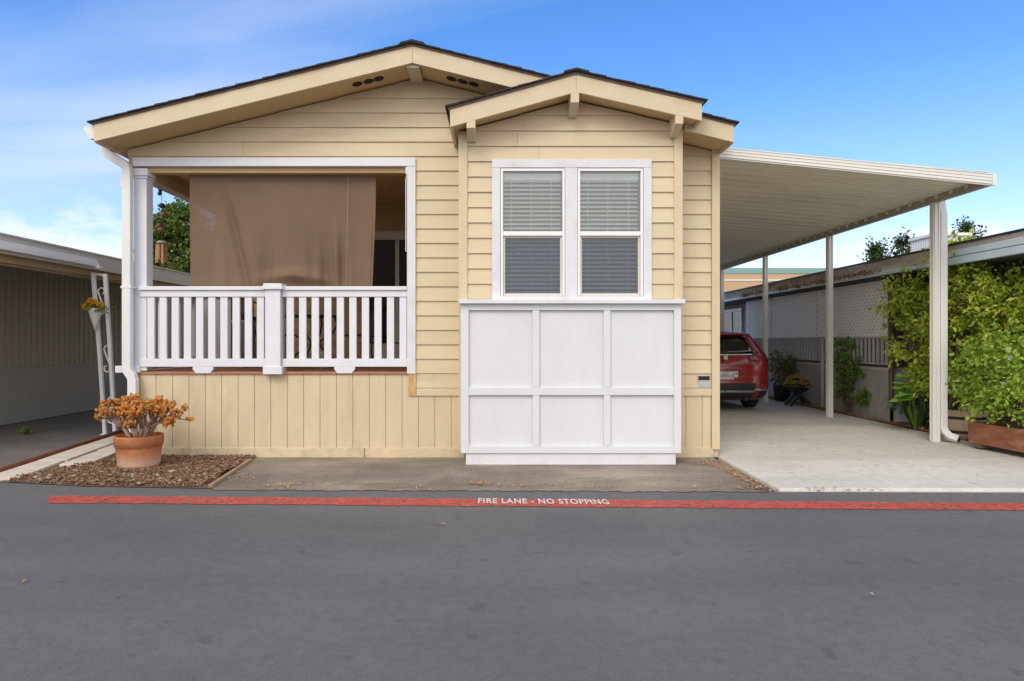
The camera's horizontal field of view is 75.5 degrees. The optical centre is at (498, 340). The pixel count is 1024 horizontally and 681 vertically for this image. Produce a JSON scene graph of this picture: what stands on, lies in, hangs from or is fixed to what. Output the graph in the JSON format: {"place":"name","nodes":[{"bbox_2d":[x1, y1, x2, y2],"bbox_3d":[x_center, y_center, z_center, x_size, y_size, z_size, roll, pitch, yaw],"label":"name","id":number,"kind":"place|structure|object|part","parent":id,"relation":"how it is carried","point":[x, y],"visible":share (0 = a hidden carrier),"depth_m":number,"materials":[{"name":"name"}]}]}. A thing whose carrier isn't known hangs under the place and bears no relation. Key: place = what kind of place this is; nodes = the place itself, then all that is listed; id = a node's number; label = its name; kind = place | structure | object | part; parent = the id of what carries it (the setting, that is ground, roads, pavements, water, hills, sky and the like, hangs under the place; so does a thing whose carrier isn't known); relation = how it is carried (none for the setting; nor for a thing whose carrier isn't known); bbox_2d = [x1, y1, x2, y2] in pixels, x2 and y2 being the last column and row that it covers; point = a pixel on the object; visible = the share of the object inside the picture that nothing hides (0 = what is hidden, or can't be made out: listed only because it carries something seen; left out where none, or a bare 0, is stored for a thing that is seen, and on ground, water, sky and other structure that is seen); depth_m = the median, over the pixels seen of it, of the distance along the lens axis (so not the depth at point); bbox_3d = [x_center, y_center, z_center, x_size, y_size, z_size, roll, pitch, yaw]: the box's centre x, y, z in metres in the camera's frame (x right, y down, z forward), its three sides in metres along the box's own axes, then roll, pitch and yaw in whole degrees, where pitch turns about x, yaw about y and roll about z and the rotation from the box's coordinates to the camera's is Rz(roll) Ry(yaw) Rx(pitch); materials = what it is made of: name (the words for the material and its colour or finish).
{"place":"outdoors","nodes":[
{"label":"outdoors","id":0,"kind":"place"},
{"bbox_2d":[0,407,120,466],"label":"driveway","id":1,"kind":"structure","parent":0,"point":[50,434],"depth_m":10.05,"materials":[{"name":"grey concrete"}]},
{"bbox_2d":[16,426,34,434],"bbox_3d":[-7.198,1.391,10.064,0.346,0.170,0.269,0,0,0],"label":"weed","id":2,"kind":"object","parent":1,"relation":"on","point":[27,430],"visible":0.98,"depth_m":10.04,"materials":[{"name":"green plant"}]},
{"bbox_2d":[0,429,123,471],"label":"edging board","id":3,"kind":"object","parent":1,"relation":"on","point":[41,456],"visible":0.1,"depth_m":8.22,"materials":[{"name":"brown wood"}]},
{"bbox_2d":[0,267,183,425],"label":"manufactured home","id":4,"kind":"object","parent":1,"relation":"on","point":[48,359],"visible":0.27,"depth_m":12.23,"materials":[{"name":"grey metal"}]},
{"bbox_2d":[0,232,189,285],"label":"awning","id":5,"kind":"object","parent":4,"relation":"attached to","point":[21,253],"visible":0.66,"depth_m":9.40,"materials":[{"name":"white metal"}]},
{"bbox_2d":[91,272,116,434],"bbox_3d":[-5.976,0.199,10.030,0.391,2.462,0.100,0,0,0],"label":"ironwork post","id":6,"kind":"object","parent":1,"relation":"on","point":[109,357],"visible":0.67,"depth_m":10.01,"materials":[{"name":"white metal"}]},
{"bbox_2d":[75,297,115,329],"bbox_3d":[-6.022,-0.398,9.924,0.576,0.493,0.380,0,0,0],"label":"hanging flower cone","id":7,"kind":"object","parent":6,"relation":"hanging from","point":[95,310],"visible":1,"depth_m":9.86,"materials":[{"name":"white plastic"}]},
{"bbox_2d":[2,454,256,487],"bbox_3d":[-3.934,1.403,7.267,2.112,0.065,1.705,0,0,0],"label":"bark mulch","id":8,"kind":"object","parent":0,"point":[211,466],"visible":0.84,"depth_m":6.99,"materials":[{"name":"brown wood"}]},
{"bbox_2d":[0,460,64,482],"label":"paving slab","id":9,"kind":"structure","parent":8,"relation":"on","point":[34,467],"depth_m":7.21,"materials":[{"name":"concrete"}]},
{"bbox_2d":[38,445,106,461],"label":"paving slab","id":10,"kind":"structure","parent":8,"relation":"on","point":[73,453],"depth_m":8.21,"materials":[{"name":"concrete"}]},
{"bbox_2d":[59,450,115,466],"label":"paving slab","id":11,"kind":"structure","parent":8,"relation":"on","point":[96,455],"depth_m":7.90,"materials":[{"name":"concrete"}]},
{"bbox_2d":[83,436,112,445],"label":"paving slab","id":12,"kind":"structure","parent":8,"relation":"on","point":[107,441],"depth_m":9.03,"materials":[{"name":"concrete"}]},
{"bbox_2d":[97,445,114,450],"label":"paving slab","id":13,"kind":"structure","parent":8,"relation":"on","point":[111,447],"depth_m":8.55,"materials":[{"name":"concrete"}]},
{"bbox_2d":[113,432,163,469],"bbox_3d":[-4.011,1.237,7.380,0.504,0.374,0.504,0,0,0],"label":"terracotta pot","id":14,"kind":"object","parent":8,"relation":"on","point":[138,452],"visible":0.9,"depth_m":7.19,"materials":[{"name":"ceramic"}]},
{"bbox_2d":[94,392,194,437],"bbox_3d":[-3.999,0.862,7.347,0.953,0.546,0.702,0,0,25],"label":"jade plant","id":15,"kind":"object","parent":14,"relation":"on","point":[124,413],"visible":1,"depth_m":7.26,"materials":[{"name":"orange plant"}]},
{"bbox_2d":[285,314,336,358],"bbox_3d":[-2.638,0.011,9.400,0.810,0.734,0.810,0,0,0],"label":"bistro table","id":16,"kind":"object","parent":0,"point":[310,316],"visible":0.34,"depth_m":9.27,"materials":[{"name":"black metal"}]},
{"bbox_2d":[310,352,332,368],"bbox_3d":[-2.383,0.264,8.900,0.320,0.220,0.320,0,0,0],"label":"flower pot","id":17,"kind":"object","parent":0,"point":[321,355],"visible":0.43,"depth_m":8.80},
{"bbox_2d":[11,457,774,491],"bbox_3d":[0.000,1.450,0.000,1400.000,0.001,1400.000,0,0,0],"label":"ground","id":18,"kind":"structure","parent":0,"point":[758,483],"depth_m":6.71,"materials":[{"name":"grey concrete"}]},
{"bbox_2d":[153,197,189,272],"bbox_3d":[-11.746,-1.934,25.035,4.257,6.949,2.776,0,0,0],"label":"broadleaf tree","id":19,"kind":"object","parent":18,"relation":"on","point":[176,232],"visible":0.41,"depth_m":24.52,"materials":[{"name":"green plant"}]},
{"bbox_2d":[84,39,739,464],"bbox_3d":[-1.014,-1.009,13.660,7.543,4.878,12.680,0,0,0],"label":"manufactured home","id":20,"kind":"object","parent":18,"relation":"on","point":[472,361],"visible":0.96,"depth_m":7.99,"materials":[{"name":"beige paint"}]},
{"bbox_2d":[155,189,167,271],"bbox_3d":[-4.454,-1.466,8.750,0.146,1.117,0.151,0,0,0],"label":"wind chime","id":21,"kind":"object","parent":20,"relation":"hanging from","point":[161,250],"visible":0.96,"depth_m":8.72,"materials":[{"name":"brown wood"}]},
{"bbox_2d":[193,297,244,358],"bbox_3d":[-4.122,-0.146,9.695,0.644,0.980,0.550,0,0,0],"label":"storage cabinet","id":22,"kind":"object","parent":20,"relation":"on","point":[230,332],"visible":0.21,"depth_m":9.43,"materials":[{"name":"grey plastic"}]},
{"bbox_3d":[-4.238,-0.121,9.439,0.274,0.870,0.019,0,0,0],"label":"door","id":23,"kind":"part","parent":22,"relation":"part of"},
{"bbox_3d":[-3.954,-0.121,9.439,0.274,0.870,0.019,0,0,0],"label":"door","id":24,"kind":"part","parent":22,"relation":"part of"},
{"bbox_2d":[231,314,256,358],"bbox_3d":[-3.580,0.004,9.300,0.340,0.740,0.340,0,0,0],"label":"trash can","id":25,"kind":"object","parent":20,"relation":"on","point":[243,335],"visible":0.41,"depth_m":9.17,"materials":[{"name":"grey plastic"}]},
{"bbox_2d":[243,301,286,367],"bbox_3d":[-3.260,-0.096,9.308,0.524,0.945,0.463,0,0,15],"label":"patio chair","id":26,"kind":"object","parent":20,"relation":"on","point":[255,335],"visible":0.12,"depth_m":9.29,"materials":[{"name":"black metal"}]},
{"bbox_2d":[190,175,375,285],"bbox_3d":[-2.688,-1.367,8.244,2.340,1.538,0.180,0,0,-3],"label":"sun shade","id":27,"kind":"object","parent":20,"relation":"hanging from","point":[287,230],"visible":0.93,"depth_m":8.24,"materials":[{"name":"brown fabric"}]},
{"bbox_2d":[344,302,374,367],"bbox_3d":[-1.960,-0.096,9.210,0.524,0.945,0.462,0,0,-20],"label":"patio chair","id":28,"kind":"object","parent":20,"relation":"on","point":[371,327],"visible":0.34,"depth_m":9.26,"materials":[{"name":"black metal"}]},
{"bbox_2d":[369,231,406,358],"bbox_3d":[-1.633,-0.685,10.523,1.035,2.110,0.065,0,0,0],"label":"porch door","id":29,"kind":"structure","parent":20,"relation":"in","point":[390,255],"depth_m":10.53,"materials":[{"name":"black glass"}]},
{"bbox_2d":[504,174,560,292],"bbox_3d":[0.395,-1.244,7.745,0.671,1.408,0.056,0,0,0],"label":"window blind","id":30,"kind":"object","parent":20,"relation":"attached to","point":[511,178],"depth_m":7.74,"materials":[{"name":"white plastic"}]},
{"bbox_2d":[501,168,564,295],"bbox_3d":[0.395,-1.253,7.670,0.741,1.477,0.080,0,0,0],"label":"window","id":31,"kind":"structure","parent":20,"relation":"in","point":[504,234],"depth_m":7.64,"materials":[{"name":"grey glass"}]},
{"bbox_2d":[500,169,638,295],"bbox_3d":[0.846,-1.268,7.823,1.861,1.823,0.294,0,0,0],"label":"window interior","id":32,"kind":"structure","parent":20,"relation":"in","point":[504,183],"depth_m":7.96,"materials":[{"name":"grey plastic"}]},
{"bbox_2d":[580,174,637,292],"bbox_3d":[1.291,-1.244,7.745,0.684,1.408,0.056,0,0,0],"label":"window blind","id":33,"kind":"object","parent":20,"relation":"attached to","point":[628,178],"depth_m":7.74,"materials":[{"name":"white plastic"}]},
{"bbox_2d":[577,168,642,295],"bbox_3d":[1.291,-1.253,7.670,0.754,1.477,0.080,0,0,0],"label":"window","id":34,"kind":"structure","parent":20,"relation":"in","point":[580,234],"depth_m":7.64,"materials":[{"name":"grey glass"}]},
{"bbox_2d":[856,236,891,262],"bbox_3d":[21.724,-2.270,38.094,2.015,7.618,1.682,0,0,31],"label":"broadleaf tree","id":35,"kind":"object","parent":18,"relation":"on","point":[876,252],"visible":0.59,"depth_m":37.81,"materials":[{"name":"green plant"}]},
{"bbox_2d":[888,227,914,257],"bbox_3d":[23.250,-2.485,37.945,2.253,8.048,2.127,0,0,-23],"label":"broadleaf tree","id":36,"kind":"object","parent":18,"relation":"on","point":[900,243],"visible":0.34,"depth_m":37.86,"materials":[{"name":"green plant"}]},
{"bbox_2d":[952,215,987,238],"bbox_3d":[27.139,-2.861,38.080,2.374,8.796,1.852,0,0,-38],"label":"broadleaf tree","id":37,"kind":"object","parent":18,"relation":"on","point":[965,226],"visible":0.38,"depth_m":37.84,"materials":[{"name":"green plant"}]},
{"bbox_2d":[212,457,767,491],"bbox_3d":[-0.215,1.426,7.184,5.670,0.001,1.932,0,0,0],"label":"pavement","id":38,"kind":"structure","parent":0,"point":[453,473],"depth_m":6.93,"materials":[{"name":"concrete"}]},
{"bbox_2d":[208,459,251,487],"bbox_3d":[-2.859,1.417,7.105,0.042,0.045,1.415,0,0,-6],"label":"edging board","id":39,"kind":"object","parent":38,"relation":"on","point":[228,474],"visible":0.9,"depth_m":6.94,"materials":[{"name":"brown wood"}]},
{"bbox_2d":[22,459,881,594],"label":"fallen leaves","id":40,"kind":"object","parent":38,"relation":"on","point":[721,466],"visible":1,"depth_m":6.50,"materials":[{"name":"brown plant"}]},
{"bbox_2d":[0,483,1023,680],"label":"road","id":41,"kind":"structure","parent":0,"point":[131,591],"depth_m":3.82,"materials":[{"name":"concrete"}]},
{"bbox_2d":[48,495,1023,509],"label":"fire lane stripe","id":42,"kind":"object","parent":41,"relation":"on","point":[522,502],"visible":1,"depth_m":5.83,"materials":[{"name":"red paint"}]},
{"bbox_2d":[0,0,1023,267],"label":"sky","id":43,"kind":"structure","parent":0,"point":[930,83],"materials":[{"name":"blue"}]},
{"bbox_2d":[724,268,845,291],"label":"warehouse","id":44,"kind":"structure","parent":0,"point":[736,278],"depth_m":59.95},
{"bbox_2d":[768,395,968,440],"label":"planting soil","id":45,"kind":"structure","parent":0,"point":[927,424],"depth_m":11.37,"materials":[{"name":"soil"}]},
{"bbox_2d":[773,385,790,400],"bbox_3d":[6.521,1.205,15.200,0.420,0.350,0.420,0,0,0],"label":"black pot","id":46,"kind":"object","parent":45,"relation":"on","point":[782,393],"visible":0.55,"depth_m":15.05,"materials":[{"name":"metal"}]},
{"bbox_2d":[768,349,801,385],"bbox_3d":[6.594,0.648,15.152,0.988,0.946,0.818,0,0,19],"label":"potted shrub","id":47,"kind":"object","parent":46,"relation":"in","point":[784,363],"visible":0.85,"depth_m":15.12,"materials":[{"name":"green plant"}]},
{"bbox_2d":[833,336,871,414],"bbox_3d":[6.668,0.661,12.576,0.455,1.512,1.315,0,0,0],"label":"wall vine","id":48,"kind":"object","parent":45,"relation":"on","point":[853,371],"depth_m":12.59,"materials":[{"name":"green plant"}]},
{"bbox_2d":[724,228,1023,422],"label":"manufactured home","id":49,"kind":"object","parent":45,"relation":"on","point":[797,315],"visible":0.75,"depth_m":12.70,"materials":[{"name":"grey metal"}]},
{"bbox_2d":[724,308,742,331],"bbox_3d":[7.075,-0.485,20.050,0.050,0.930,1.700,0,0,0],"label":"window","id":50,"kind":"structure","parent":49,"relation":"in","point":[733,318],"depth_m":19.84,"materials":[{"name":"white plastic"}]},
{"bbox_2d":[908,233,971,251],"bbox_3d":[8.651,-1.771,12.980,0.724,0.563,0.820,0,0,0],"label":"rooftop cooler","id":51,"kind":"object","parent":49,"relation":"on","point":[919,242],"visible":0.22,"depth_m":12.93,"materials":[{"name":"beige plastic"}]},
{"bbox_2d":[873,390,929,427],"bbox_3d":[6.627,1.083,10.437,1.235,0.594,1.210,0,0,0],"label":"agapanthus","id":52,"kind":"object","parent":45,"relation":"on","point":[923,410],"visible":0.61,"depth_m":10.33,"materials":[{"name":"green plant"}]},
{"bbox_2d":[888,373,916,430],"bbox_3d":[6.239,0.955,10.034,0.720,0.921,0.255,0,0,-27],"label":"broad leaf plant","id":53,"kind":"object","parent":45,"relation":"on","point":[905,393],"visible":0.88,"depth_m":10.00,"materials":[{"name":"green plant"}]},
{"bbox_2d":[867,228,1023,410],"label":"climbing shrub","id":54,"kind":"object","parent":45,"relation":"on","point":[989,292],"visible":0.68,"depth_m":9.61,"materials":[{"name":"green plant"}]},
{"bbox_2d":[940,408,988,439],"bbox_3d":[6.707,1.200,9.600,0.654,0.420,0.654,0,0,0],"label":"barrel planter","id":55,"kind":"object","parent":45,"relation":"on","point":[957,423],"visible":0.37,"depth_m":9.35,"materials":[{"name":"brown wood"}]},
{"bbox_2d":[718,398,1023,492],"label":"driveway","id":56,"kind":"structure","parent":0,"point":[780,446],"depth_m":8.05,"materials":[{"name":"concrete"}]},
{"bbox_2d":[720,331,768,406],"bbox_3d":[4.450,0.602,15.246,2.212,1.597,4.626,0,0,0],"label":"parked car","id":57,"kind":"object","parent":56,"relation":"on","point":[744,367],"visible":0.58,"depth_m":13.01,"materials":[{"name":"red paint"}]},
{"bbox_3d":[4.450,0.085,13.242,1.434,0.352,0.303,0,0,0],"label":"rear window","id":58,"kind":"part","parent":57,"relation":"part of","materials":[{"name":"black glass"}]},
{"bbox_2d":[784,383,811,406],"bbox_3d":[6.405,1.165,14.150,0.550,0.470,0.550,0,0,0],"label":"plant stand","id":59,"kind":"object","parent":56,"relation":"on","point":[798,393],"visible":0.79,"depth_m":14.02,"materials":[{"name":"black metal"}]},
{"bbox_2d":[783,373,812,387],"bbox_3d":[6.403,0.850,14.149,0.606,0.299,0.578,0,0,0],"label":"chrysanthemum","id":60,"kind":"object","parent":59,"relation":"in","point":[795,378],"visible":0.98,"depth_m":14.03,"materials":[{"name":"orange plant"}]},
{"bbox_2d":[720,147,996,442],"bbox_3d":[4.508,-0.491,13.518,3.577,3.782,10.795,0,0,0],"label":"carport","id":61,"kind":"object","parent":56,"relation":"on","point":[771,203],"visible":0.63,"depth_m":9.19,"materials":[{"name":"beige metal"}]},
{"bbox_2d":[967,421,1023,452],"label":"trough planter","id":62,"kind":"object","parent":56,"relation":"on","point":[982,434],"visible":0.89,"depth_m":8.27,"materials":[{"name":"brown wood"}]},
{"bbox_2d":[945,314,1023,429],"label":"rose bush","id":63,"kind":"object","parent":62,"relation":"on","point":[997,385],"visible":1,"depth_m":8.31,"materials":[{"name":"green plant"}]}
]}

